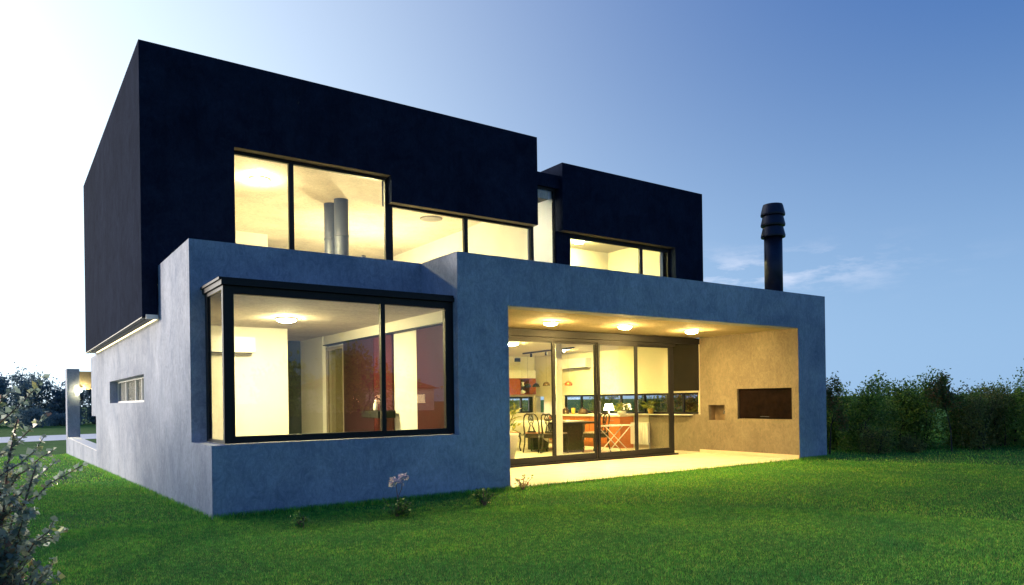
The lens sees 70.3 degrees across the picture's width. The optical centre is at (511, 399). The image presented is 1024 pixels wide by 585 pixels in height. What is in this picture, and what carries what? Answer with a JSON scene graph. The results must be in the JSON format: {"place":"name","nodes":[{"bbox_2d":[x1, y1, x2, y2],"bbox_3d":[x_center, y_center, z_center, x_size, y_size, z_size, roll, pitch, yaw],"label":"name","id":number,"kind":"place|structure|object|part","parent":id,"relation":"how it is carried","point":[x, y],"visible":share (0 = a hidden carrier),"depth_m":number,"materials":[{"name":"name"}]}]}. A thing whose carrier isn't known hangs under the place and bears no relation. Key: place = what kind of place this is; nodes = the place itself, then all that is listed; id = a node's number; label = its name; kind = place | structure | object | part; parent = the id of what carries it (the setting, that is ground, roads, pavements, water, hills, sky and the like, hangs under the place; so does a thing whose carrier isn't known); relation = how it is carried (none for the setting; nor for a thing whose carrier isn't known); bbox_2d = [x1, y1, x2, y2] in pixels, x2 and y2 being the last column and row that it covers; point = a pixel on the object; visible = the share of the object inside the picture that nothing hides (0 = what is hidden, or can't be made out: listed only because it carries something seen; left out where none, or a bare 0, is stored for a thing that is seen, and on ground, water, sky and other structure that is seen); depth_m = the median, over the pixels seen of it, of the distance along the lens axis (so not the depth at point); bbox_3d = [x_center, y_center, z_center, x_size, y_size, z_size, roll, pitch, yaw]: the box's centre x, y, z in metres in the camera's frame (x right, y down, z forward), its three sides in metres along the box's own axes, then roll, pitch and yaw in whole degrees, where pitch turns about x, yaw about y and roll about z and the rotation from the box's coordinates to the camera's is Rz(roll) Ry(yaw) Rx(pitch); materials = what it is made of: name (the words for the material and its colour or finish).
{"place":"outdoors","nodes":[
{"label":"outdoors","id":0,"kind":"place"},
{"bbox_2d":[0,434,95,442],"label":"path","id":1,"kind":"structure","parent":0,"point":[46,438],"depth_m":42.67,"materials":[{"name":"grey concrete"}]},
{"bbox_2d":[0,395,1023,584],"bbox_3d":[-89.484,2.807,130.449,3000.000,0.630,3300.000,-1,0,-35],"label":"lawn ground","id":2,"kind":"structure","parent":0,"point":[60,445],"depth_m":6.67,"materials":[{"name":"green plant"}]},
{"bbox_2d":[0,371,43,425],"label":"tree","id":3,"kind":"object","parent":2,"relation":"on","point":[4,382],"visible":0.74,"depth_m":70.95,"materials":[{"name":"green plant"}]},
{"bbox_2d":[8,404,58,427],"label":"shrub","id":4,"kind":"object","parent":2,"relation":"on","point":[36,414],"visible":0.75,"depth_m":64.06,"materials":[{"name":"green plant"}]},
{"bbox_2d":[7,362,62,423],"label":"tree","id":5,"kind":"object","parent":2,"relation":"on","point":[37,398],"visible":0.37,"depth_m":75.02,"materials":[{"name":"green plant"}]},
{"bbox_2d":[0,374,88,584],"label":"shrub","id":6,"kind":"object","parent":2,"relation":"on","point":[14,542],"visible":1,"depth_m":2.32,"materials":[{"name":"green plant"}]},
{"bbox_2d":[41,411,83,425],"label":"shrub","id":7,"kind":"object","parent":2,"relation":"on","point":[61,421],"visible":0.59,"depth_m":68.94,"materials":[{"name":"green plant"}]},
{"bbox_2d":[44,381,88,423],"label":"tree","id":8,"kind":"object","parent":2,"relation":"on","point":[58,400],"visible":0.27,"depth_m":75.41,"materials":[{"name":"green plant"}]},
{"bbox_2d":[80,390,95,423],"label":"tree","id":9,"kind":"object","parent":2,"relation":"on","point":[91,419],"visible":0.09,"depth_m":73.85,"materials":[{"name":"green plant"}]},
{"bbox_2d":[289,511,310,527],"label":"plant","id":10,"kind":"object","parent":2,"relation":"on","point":[297,520],"visible":0.94,"depth_m":7.16,"materials":[{"name":"green plant"}]},
{"bbox_2d":[382,472,413,517],"bbox_3d":[-1.199,1.023,7.766,0.283,0.492,0.358,-1,0,34],"label":"rose bush","id":11,"kind":"object","parent":2,"relation":"on","point":[399,507],"visible":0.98,"depth_m":7.75,"materials":[{"name":"green plant"}]},
{"bbox_2d":[65,39,826,517],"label":"modern house","id":12,"kind":"structure","parent":2,"relation":"on","point":[195,239],"depth_m":11.98,"materials":[{"name":"concrete"}]},
{"bbox_2d":[117,376,143,402],"bbox_3d":[-6.894,-0.171,13.263,0.040,0.442,4.370,-1,0,-35],"label":"slot window","id":13,"kind":"structure","parent":12,"relation":"in","point":[119,384],"depth_m":13.95,"materials":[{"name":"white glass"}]},
{"bbox_2d":[211,336,255,353],"bbox_3d":[-4.586,-0.884,11.688,0.850,0.265,0.195,-1,0,-35],"label":"air conditioner","id":14,"kind":"object","parent":12,"relation":"attached to","point":[244,345],"visible":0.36,"depth_m":11.71,"materials":[{"name":"white plastic"}]},
{"bbox_2d":[249,176,269,183],"bbox_3d":[-4.567,-3.964,13.146,0.358,0.063,0.358,-1,0,-35],"label":"ceiling light","id":15,"kind":"object","parent":12,"relation":"attached to","point":[259,179],"visible":1,"depth_m":13.06,"materials":[{"name":"white glass"}]},
{"bbox_2d":[276,317,296,322],"bbox_3d":[-3.351,-1.181,10.796,0.314,0.063,0.314,-1,0,-35],"label":"ceiling light","id":16,"kind":"object","parent":12,"relation":"attached to","point":[286,319],"visible":1,"depth_m":10.70,"materials":[{"name":"white glass"}]},
{"bbox_2d":[288,341,301,433],"bbox_3d":[-4.737,0.035,14.577,1.025,2.460,0.040,-1,0,-35],"label":"passage door","id":17,"kind":"structure","parent":12,"relation":"in","point":[294,347],"depth_m":14.78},
{"bbox_2d":[234,150,391,259],"bbox_3d":[-3.160,-2.749,11.764,2.638,2.103,0.060,-1,0,-35],"label":"upper window","id":18,"kind":"structure","parent":12,"relation":"in","point":[290,169],"depth_m":11.69,"materials":[{"name":"black metal"}]},
{"bbox_2d":[200,276,454,443],"bbox_3d":[-2.223,-0.444,9.120,2.960,1.828,0.923,-1,0,-35],"label":"corner window","id":19,"kind":"structure","parent":12,"relation":"in","point":[228,287],"depth_m":8.59,"materials":[{"name":"black metal"}]},
{"bbox_2d":[324,202,334,253],"bbox_3d":[-3.696,-2.858,14.885,0.296,2.298,0.296,-1,0,-35],"label":"stove pipe","id":20,"kind":"object","parent":12,"relation":"on","point":[329,247],"visible":0.25,"depth_m":14.76,"materials":[{"name":"grey metal"}]},
{"bbox_2d":[334,198,348,255],"bbox_3d":[-3.413,-2.862,14.570,0.296,2.298,0.296,-1,0,-35],"label":"stove pipe","id":21,"kind":"object","parent":12,"relation":"on","point":[341,234],"visible":0.41,"depth_m":14.45,"materials":[{"name":"grey metal"}]},
{"bbox_2d":[361,410,395,417],"bbox_3d":[-2.144,0.229,11.630,0.294,0.120,0.660,-1,0,-35],"label":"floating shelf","id":22,"kind":"object","parent":12,"relation":"attached to","point":[375,413],"visible":1,"depth_m":11.43,"materials":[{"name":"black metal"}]},
{"bbox_2d":[373,400,377,409],"bbox_3d":[-2.176,0.083,11.585,0.068,0.171,0.068,-1,0,-35],"label":"bottle","id":23,"kind":"object","parent":22,"relation":"on","point":[375,405],"visible":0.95,"depth_m":11.56,"materials":[{"name":"white ceramic"}]},
{"bbox_2d":[420,216,442,221],"bbox_3d":[-1.796,-4.019,16.159,0.500,0.030,0.500,-1,0,-35],"label":"ceiling light","id":24,"kind":"object","parent":12,"relation":"attached to","point":[431,218],"visible":1,"depth_m":16.08,"materials":[{"name":"white glass"}]},
{"bbox_2d":[392,205,533,260],"bbox_3d":[-0.832,-2.557,13.402,3.050,1.654,0.060,-1,0,-35],"label":"upper window","id":25,"kind":"structure","parent":12,"relation":"in","point":[465,219],"depth_m":13.37,"materials":[{"name":"black metal"}]},
{"bbox_2d":[509,342,518,345],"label":"ceiling light","id":26,"kind":"object","parent":12,"relation":"attached to","point":[513,343],"visible":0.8,"depth_m":15.31,"materials":[{"name":"white glass"}]},
{"bbox_2d":[510,431,521,450],"bbox_3d":[-0.113,0.753,16.969,0.533,0.895,0.444,-1,0,-30],"label":"side table","id":27,"kind":"object","parent":12,"relation":"on","point":[519,436],"visible":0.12,"depth_m":16.91,"materials":[{"name":"white wood"}]},
{"bbox_2d":[510,403,521,458],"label":"potted plant","id":28,"kind":"object","parent":12,"relation":"on","point":[513,440],"visible":0.36,"depth_m":14.05,"materials":[{"name":"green plant"}]},
{"bbox_2d":[509,397,532,412],"bbox_3d":[-0.079,0.148,20.328,1.610,0.455,0.050,-1,0,-35],"label":"strip window","id":29,"kind":"structure","parent":12,"relation":"in","point":[530,399],"depth_m":20.67,"materials":[{"name":"black metal"}]},
{"bbox_2d":[509,378,535,394],"bbox_3d":[0.174,-0.368,20.245,1.020,0.450,0.280,-1,0,-35],"label":"wall shelf","id":30,"kind":"object","parent":12,"relation":"attached to","point":[515,387],"depth_m":20.12,"materials":[{"name":"red paint"}]},
{"bbox_2d":[509,370,535,377],"bbox_3d":[0.175,-0.711,20.237,1.020,0.225,0.300,-1,0,-35],"label":"wall cupboard","id":31,"kind":"object","parent":12,"relation":"attached to","point":[522,374],"depth_m":20.14,"materials":[{"name":"white paint"}]},
{"bbox_2d":[509,370,535,377],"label":"doors","id":32,"kind":"structure","parent":31,"relation":"in","point":[512,373],"depth_m":20.13,"materials":[{"name":"white paint"}]},
{"bbox_2d":[524,362,530,387],"bbox_3d":[0.431,-0.780,20.115,0.200,0.875,0.200,-1,0,-35],"label":"pendant lamp","id":33,"kind":"object","parent":12,"relation":"hanging from","point":[527,385],"visible":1,"depth_m":20.07,"materials":[{"name":"paint"}]},
{"bbox_2d":[509,339,555,465],"bbox_3d":[0.342,0.016,13.283,1.105,2.308,0.040,-1,0,-35],"label":"sliding door","id":34,"kind":"structure","parent":12,"relation":"in","point":[546,459],"depth_m":13.56,"materials":[{"name":"black metal"}]},
{"bbox_2d":[523,413,547,452],"bbox_3d":[0.517,0.745,16.497,0.444,0.895,0.533,-1,0,25],"label":"dining chair","id":35,"kind":"object","parent":12,"relation":"on","point":[532,434],"visible":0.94,"depth_m":16.33,"materials":[{"name":"brown wood"}]},
{"bbox_2d":[533,189,552,262],"bbox_3d":[0.346,-3.181,15.503,1.270,2.729,0.062,-1,0,-35],"label":"roller blind","id":36,"kind":"object","parent":12,"relation":"attached to","point":[542,229],"visible":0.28,"depth_m":15.73,"materials":[{"name":"white fabric"}]},
{"bbox_2d":[538,186,555,262],"bbox_3d":[0.406,-3.157,15.413,1.293,2.820,0.060,-1,0,-35],"label":"stair window","id":37,"kind":"structure","parent":12,"relation":"in","point":[552,190],"depth_m":15.75,"materials":[{"name":"black metal"}]},
{"bbox_2d":[522,347,574,356],"bbox_3d":[0.863,-1.157,17.849,0.060,0.128,2.300,-1,0,-30],"label":"track light","id":38,"kind":"object","parent":12,"relation":"attached to","point":[545,351],"visible":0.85,"depth_m":17.91,"materials":[{"name":"black metal"}]},
{"bbox_2d":[543,321,557,325],"bbox_3d":[0.646,-1.272,12.152,0.258,0.063,0.258,-1,0,-35],"label":"porch light","id":39,"kind":"object","parent":12,"relation":"attached to","point":[550,323],"visible":1,"depth_m":12.07,"materials":[{"name":"white glass"}]},
{"bbox_2d":[540,413,568,452],"bbox_3d":[0.929,0.739,16.115,0.444,0.895,0.533,-1,0,45],"label":"dining chair","id":40,"kind":"object","parent":12,"relation":"on","point":[547,434],"visible":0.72,"depth_m":16.06,"materials":[{"name":"brown wood"}]},
{"bbox_2d":[528,421,593,452],"bbox_3d":[1.055,0.842,17.053,1.040,0.675,1.900,-1,0,-35],"label":"dining table","id":41,"kind":"object","parent":12,"relation":"on","point":[573,430],"visible":0.52,"depth_m":16.33,"materials":[{"name":"brown wood"}]},
{"bbox_2d":[512,420,584,441],"bbox_3d":[0.871,0.728,17.312,1.167,0.454,1.375,-1,0,-35],"label":"tablecloth","id":42,"kind":"object","parent":41,"relation":"on","point":[526,425],"visible":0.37,"depth_m":17.08,"materials":[{"name":"white fabric"}]},
{"bbox_2d":[554,341,597,461],"bbox_3d":[1.222,0.004,13.934,1.080,2.308,0.069,-1,0,-35],"label":"sliding door","id":43,"kind":"structure","parent":12,"relation":"in","point":[584,456],"depth_m":14.16,"materials":[{"name":"black metal"}]},
{"bbox_2d":[562,357,590,368],"bbox_3d":[1.674,-0.952,19.096,0.195,0.265,1.000,-1,0,-35],"label":"air conditioner","id":44,"kind":"object","parent":12,"relation":"attached to","point":[577,363],"visible":0.83,"depth_m":18.94,"materials":[{"name":"white plastic"}]},
{"bbox_2d":[573,240,583,243],"bbox_3d":[1.627,-3.851,17.746,0.291,0.063,0.291,-1,0,-35],"label":"ceiling light","id":45,"kind":"object","parent":12,"relation":"attached to","point":[577,241],"visible":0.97,"depth_m":17.67,"materials":[{"name":"white glass"}]},
{"bbox_2d":[548,414,634,447],"bbox_3d":[1.951,0.767,18.491,0.483,0.800,2.800,-1,0,-35],"label":"kitchen cabinet","id":46,"kind":"object","parent":12,"relation":"on","point":[625,440],"visible":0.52,"depth_m":17.49,"materials":[{"name":"orange wood"}]},
{"bbox_2d":[562,407,570,413],"bbox_3d":[1.467,0.276,19.225,0.309,0.192,0.180,-1,0,52],"label":"saucepan","id":47,"kind":"object","parent":46,"relation":"on","point":[565,410],"visible":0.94,"depth_m":19.20,"materials":[{"name":"silver metal"}]},
{"bbox_3d":[1.462,0.744,18.812,0.044,0.630,0.523,-1,0,-35],"label":"door","id":48,"kind":"part","parent":46,"relation":"part of","materials":[{"name":"orange wood"}]},
{"bbox_3d":[1.778,0.739,18.362,0.044,0.630,0.523,-1,0,-35],"label":"door","id":49,"kind":"part","parent":46,"relation":"part of","materials":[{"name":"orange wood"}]},
{"bbox_2d":[578,407,592,413],"bbox_3d":[1.861,0.276,18.654,0.377,0.182,0.258,-1,0,58],"label":"saucepan","id":50,"kind":"object","parent":46,"relation":"on","point":[582,410],"visible":0.93,"depth_m":18.60,"materials":[{"name":"brown metal"}]},
{"bbox_3d":[2.095,0.735,17.912,0.044,0.630,0.523,-1,0,-35],"label":"door","id":51,"kind":"part","parent":46,"relation":"part of","materials":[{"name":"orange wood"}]},
{"bbox_2d":[604,404,613,413],"bbox_3d":[2.387,0.229,17.910,0.260,0.262,0.260,-1,0,-35],"label":"table lamp","id":52,"kind":"object","parent":46,"relation":"on","point":[608,407],"visible":0.89,"depth_m":17.82,"materials":[{"name":"white ceramic"}]},
{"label":"door","id":53,"kind":"part","parent":46,"relation":"part of","materials":[{"name":"orange wood"}]},
{"bbox_2d":[613,402,631,414],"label":"potted plant","id":54,"kind":"object","parent":46,"relation":"on","point":[621,405],"visible":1,"depth_m":17.47,"materials":[{"name":"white plant"}]},
{"bbox_2d":[582,412,610,451],"bbox_3d":[1.888,0.726,16.171,0.533,0.895,0.444,-1,0,45],"label":"dining chair","id":55,"kind":"object","parent":12,"relation":"on","point":[590,434],"visible":0.66,"depth_m":16.11,"materials":[{"name":"brown wood"}]},
{"bbox_2d":[597,424,633,451],"bbox_3d":[2.201,0.855,15.597,0.860,0.634,0.320,-1,0,-35],"label":"folding stand","id":56,"kind":"object","parent":12,"relation":"on","point":[621,425],"visible":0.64,"depth_m":15.57,"materials":[{"name":"white wood"}]},
{"bbox_2d":[596,343,637,458],"bbox_3d":[2.122,-0.009,14.518,1.060,2.308,0.069,-1,0,-35],"label":"sliding door","id":57,"kind":"structure","parent":12,"relation":"in","point":[614,454],"depth_m":14.46,"materials":[{"name":"black metal"}]},
{"bbox_2d":[570,234,669,276],"bbox_3d":[2.561,-2.730,16.927,3.196,1.906,0.060,-1,0,-35],"label":"upper window","id":58,"kind":"structure","parent":12,"relation":"in","point":[640,248],"depth_m":17.24,"materials":[{"name":"black metal"}]},
{"bbox_2d":[618,325,631,328],"bbox_3d":[2.017,-1.291,12.983,0.258,0.063,0.258,-1,0,-35],"label":"porch light","id":59,"kind":"object","parent":12,"relation":"attached to","point":[625,326],"visible":1,"depth_m":12.90,"materials":[{"name":"white glass"}]},
{"bbox_2d":[565,392,698,413],"bbox_3d":[2.802,0.095,17.849,0.050,0.480,4.680,-1,0,-35],"label":"strip window","id":60,"kind":"structure","parent":12,"relation":"in","point":[683,394],"depth_m":17.31,"materials":[{"name":"black metal"}]},
{"bbox_2d":[630,422,649,448],"bbox_3d":[2.934,0.842,17.362,0.070,0.612,0.987,-1,0,-35],"label":"radiator","id":61,"kind":"object","parent":12,"relation":"attached to","point":[644,432],"visible":0.66,"depth_m":17.11,"materials":[{"name":"white metal"}]},
{"bbox_2d":[641,400,659,413],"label":"potted plant","id":62,"kind":"object","parent":12,"relation":"on","point":[651,409],"visible":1,"depth_m":16.90,"materials":[{"name":"green plant"}]},
{"bbox_2d":[637,345,674,454],"bbox_3d":[2.992,-0.021,15.178,1.119,2.308,0.069,-1,0,-35],"label":"sliding door","id":63,"kind":"structure","parent":12,"relation":"in","point":[671,449],"depth_m":15.43,"materials":[{"name":"black metal"}]},
{"bbox_2d":[685,330,697,333],"bbox_3d":[3.477,-1.311,14.071,0.258,0.063,0.258,-1,0,-35],"label":"porch light","id":64,"kind":"object","parent":12,"relation":"attached to","point":[691,331],"visible":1,"depth_m":13.99,"materials":[{"name":"white glass"}]},
{"bbox_2d":[472,488,495,505],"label":"plant","id":65,"kind":"object","parent":2,"relation":"on","point":[480,499],"visible":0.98,"depth_m":8.49,"materials":[{"name":"green plant"}]},
{"bbox_2d":[514,474,533,489],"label":"plant","id":66,"kind":"object","parent":2,"relation":"on","point":[524,485],"visible":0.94,"depth_m":9.97,"materials":[{"name":"brown plant"}]},
{"bbox_2d":[509,399,543,412],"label":"garden bush","id":67,"kind":"object","parent":2,"relation":"on","point":[511,402],"visible":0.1,"depth_m":22.22,"materials":[{"name":"green plant"}]},
{"bbox_2d":[572,396,618,411],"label":"garden bush","id":68,"kind":"object","parent":2,"relation":"on","point":[603,401],"visible":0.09,"depth_m":20.69,"materials":[{"name":"green plant"}]},
{"bbox_2d":[628,395,685,411],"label":"garden bush","id":69,"kind":"object","parent":2,"relation":"on","point":[658,406],"visible":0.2,"depth_m":19.04,"materials":[{"name":"green plant"}]},
{"bbox_2d":[663,394,698,411],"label":"garden bush","id":70,"kind":"object","parent":2,"relation":"on","point":[692,406],"visible":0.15,"depth_m":17.53,"materials":[{"name":"green plant"}]},
{"bbox_2d":[826,371,852,453],"bbox_3d":[6.694,0.300,14.966,0.604,1.800,0.418,-1,0,23],"label":"tree","id":71,"kind":"object","parent":2,"relation":"on","point":[830,396],"visible":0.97,"depth_m":14.96,"materials":[{"name":"green plant"}]},
{"bbox_2d":[826,381,866,449],"bbox_3d":[7.416,0.382,16.927,1.659,1.675,0.959,-1,0,40],"label":"tree","id":72,"kind":"object","parent":2,"relation":"on","point":[834,440],"visible":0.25,"depth_m":16.67,"materials":[{"name":"green plant"}]},
{"bbox_2d":[833,370,905,453],"bbox_3d":[7.868,0.269,16.084,1.873,1.848,1.554,-1,0,-35],"label":"bush","id":73,"kind":"object","parent":2,"relation":"on","point":[871,399],"visible":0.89,"depth_m":15.99,"materials":[{"name":"green plant"}]},
{"bbox_2d":[855,422,902,453],"bbox_3d":[7.670,0.832,15.367,0.913,0.729,1.364,-1,0,15],"label":"bush","id":74,"kind":"object","parent":2,"relation":"on","point":[868,442],"visible":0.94,"depth_m":15.12,"materials":[{"name":"green plant"}]},
{"bbox_2d":[827,383,938,448],"bbox_3d":[8.360,0.391,17.839,2.817,1.647,3.230,-1,0,-35],"label":"bush","id":75,"kind":"object","parent":2,"relation":"on","point":[866,420],"visible":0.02,"depth_m":17.64,"materials":[{"name":"green plant"}]},
{"bbox_2d":[894,433,926,452],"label":"bush","id":76,"kind":"object","parent":2,"relation":"on","point":[906,441],"visible":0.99,"depth_m":15.61,"materials":[{"name":"green plant"}]},
{"bbox_2d":[877,374,945,446],"bbox_3d":[9.062,0.257,16.994,1.523,1.854,1.579,-1,0,-35],"label":"bush","id":77,"kind":"object","parent":2,"relation":"on","point":[888,388],"visible":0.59,"depth_m":16.85,"materials":[{"name":"green plant"}]},
{"bbox_2d":[871,377,967,442],"bbox_3d":[9.895,0.310,18.479,3.229,1.744,2.890,-1,0,-35],"label":"bush","id":78,"kind":"object","parent":2,"relation":"on","point":[924,412],"visible":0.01,"depth_m":18.50,"materials":[{"name":"green plant"}]},
{"bbox_2d":[887,365,962,448],"bbox_3d":[9.318,0.202,16.614,1.481,1.930,1.767,-1,0,-12],"label":"bush","id":79,"kind":"object","parent":2,"relation":"on","point":[921,397],"visible":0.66,"depth_m":16.28,"materials":[{"name":"green plant"}]},
{"bbox_2d":[924,369,966,451],"bbox_3d":[9.306,0.242,15.614,0.852,1.812,0.830,-1,0,14],"label":"tree","id":80,"kind":"object","parent":2,"relation":"on","point":[937,392],"visible":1,"depth_m":15.50,"materials":[{"name":"green plant"}]},
{"bbox_2d":[935,385,986,447],"bbox_3d":[10.527,0.402,16.792,1.377,1.496,1.006,-1,0,-35],"label":"tree","id":81,"kind":"object","parent":2,"relation":"on","point":[954,422],"visible":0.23,"depth_m":16.60,"materials":[{"name":"green plant"}]},
{"bbox_2d":[910,375,1023,444],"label":"bush","id":82,"kind":"object","parent":2,"relation":"on","point":[993,414],"visible":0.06,"depth_m":17.81,"materials":[{"name":"green plant"}]},
{"bbox_2d":[939,378,1007,449],"bbox_3d":[10.178,0.330,16.141,1.666,1.643,1.372,-1,0,-35],"label":"tree","id":83,"kind":"object","parent":2,"relation":"on","point":[973,411],"visible":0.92,"depth_m":16.00,"materials":[{"name":"green plant"}]},
{"bbox_2d":[976,378,1021,445],"bbox_3d":[11.171,0.311,17.035,1.155,1.670,1.407,-1,0,3],"label":"bush","id":84,"kind":"object","parent":2,"relation":"on","point":[995,424],"visible":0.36,"depth_m":16.76,"materials":[{"name":"green plant"}]},
{"bbox_2d":[981,382,1023,443],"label":"tree","id":85,"kind":"object","parent":2,"relation":"on","point":[1013,419],"visible":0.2,"depth_m":17.27,"materials":[{"name":"green plant"}]},
{"bbox_2d":[1007,359,1023,445],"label":"tree","id":86,"kind":"object","parent":2,"relation":"on","point":[1020,389],"visible":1,"depth_m":16.12,"materials":[{"name":"green plant"}]},
{"bbox_2d":[0,0,1023,406],"label":"sky","id":87,"kind":"structure","parent":0,"point":[888,135],"materials":[{"name":"blue"}]}
]}

